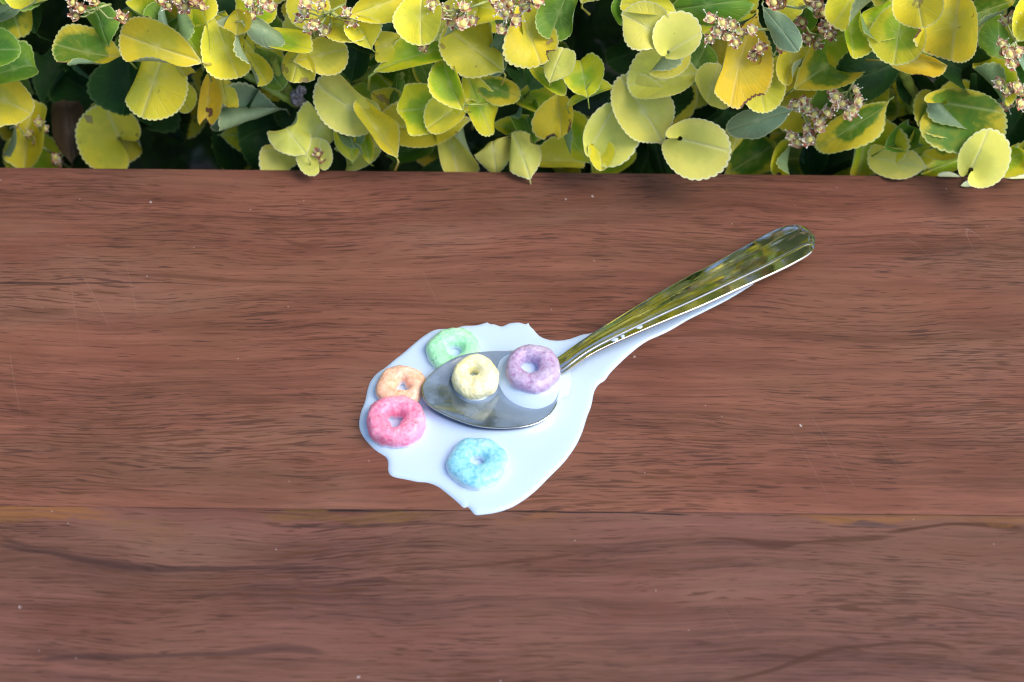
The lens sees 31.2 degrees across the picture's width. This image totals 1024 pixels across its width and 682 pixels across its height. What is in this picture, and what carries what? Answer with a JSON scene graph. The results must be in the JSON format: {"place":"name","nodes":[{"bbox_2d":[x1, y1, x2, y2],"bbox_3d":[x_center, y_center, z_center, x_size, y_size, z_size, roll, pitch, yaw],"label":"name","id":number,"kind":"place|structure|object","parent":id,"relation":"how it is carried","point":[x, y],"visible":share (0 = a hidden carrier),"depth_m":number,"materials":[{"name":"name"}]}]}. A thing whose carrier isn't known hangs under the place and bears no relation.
{"place":"outdoors","nodes":[
{"label":"outdoors","id":0,"kind":"place"},
{"bbox_2d":[0,39,977,174],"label":"ground","id":1,"kind":"structure","parent":0,"point":[206,165],"depth_m":1.17,"materials":[{"name":"soil"}]},
{"bbox_2d":[0,168,1023,681],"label":"wooden bench","id":2,"kind":"object","parent":1,"relation":"on","point":[810,468],"visible":0.96,"depth_m":0.51,"materials":[{"name":"brown wood"}]},
{"bbox_2d":[359,283,753,514],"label":"milk puddle","id":3,"kind":"object","parent":2,"relation":"on","point":[538,454],"visible":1,"depth_m":0.51,"materials":[{"name":"white liquid"}]},
{"bbox_2d":[366,395,425,448],"bbox_3d":[-0.032,0.022,0.513,0.017,0.006,0.016,1,52,0],"label":"cereal ring","id":4,"kind":"object","parent":3,"relation":"in","point":[409,430],"visible":1,"depth_m":0.51,"materials":[{"name":"pink food"}]},
{"bbox_2d":[375,365,425,402],"bbox_3d":[-0.032,0.013,0.522,0.015,0.004,0.015,1,52,0],"label":"cereal ring","id":5,"kind":"object","parent":3,"relation":"in","point":[391,380],"visible":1,"depth_m":0.52,"materials":[{"name":"orange food"}]},
{"bbox_2d":[426,328,480,368],"bbox_3d":[-0.017,0.003,0.530,0.016,0.004,0.016,1,52,0],"label":"cereal ring","id":6,"kind":"object","parent":3,"relation":"in","point":[440,344],"visible":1,"depth_m":0.53,"materials":[{"name":"green food"}]},
{"bbox_2d":[446,438,508,490],"bbox_3d":[-0.010,0.034,0.506,0.017,0.004,0.017,1,52,0],"label":"cereal ring","id":7,"kind":"object","parent":3,"relation":"in","point":[463,471],"visible":1,"depth_m":0.50,"materials":[{"name":"blue food"}]},
{"bbox_2d":[422,225,814,428],"bbox_3d":[0.036,-0.003,0.532,0.132,0.007,0.030,-22,55,-17],"label":"teaspoon","id":8,"kind":"object","parent":3,"relation":"in","point":[777,250],"visible":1,"depth_m":0.53,"materials":[{"name":"silver metal"}]},
{"bbox_2d":[451,350,572,426],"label":"milk pool","id":9,"kind":"structure","parent":8,"relation":"in","point":[525,408],"depth_m":0.52,"materials":[{"name":"white liquid"}]},
{"bbox_2d":[451,354,498,399],"bbox_3d":[-0.010,0.011,0.521,0.014,0.009,0.014,1,52,0],"label":"cereal ring","id":10,"kind":"object","parent":9,"relation":"in","point":[483,382],"visible":1,"depth_m":0.52,"materials":[{"name":"yellow food"}]},
{"bbox_2d":[505,344,559,393],"bbox_3d":[0.006,0.008,0.522,0.016,0.007,0.016,1,52,0],"label":"cereal ring","id":11,"kind":"object","parent":9,"relation":"in","point":[545,377],"visible":1,"depth_m":0.52,"materials":[{"name":"purple food"}]},
{"bbox_2d":[938,172,960,176],"bbox_3d":[0.137,-0.052,0.575,0.007,0.001,0.003,2,46,1],"label":"leaf flake","id":12,"kind":"object","parent":2,"relation":"on","point":[946,174],"visible":1,"depth_m":0.58,"materials":[{"name":"green"}]},
{"bbox_2d":[961,180,970,186],"bbox_3d":[0.142,-0.049,0.573,0.005,0.001,0.002,-7,59,-6],"label":"leaf flake","id":13,"kind":"object","parent":2,"relation":"on","point":[965,184],"visible":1,"depth_m":0.57,"materials":[{"name":"green"}]},
{"bbox_2d":[1009,174,1023,178],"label":"leaf flake","id":14,"kind":"object","parent":2,"relation":"on","point":[1020,177],"visible":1,"depth_m":0.57,"materials":[{"name":"yellow plant"}]},
{"bbox_2d":[0,0,1023,187],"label":"euonymus hedge","id":15,"kind":"object","parent":1,"relation":"on","point":[698,90],"visible":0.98,"depth_m":0.56,"materials":[{"name":"yellow plant"}]}
]}

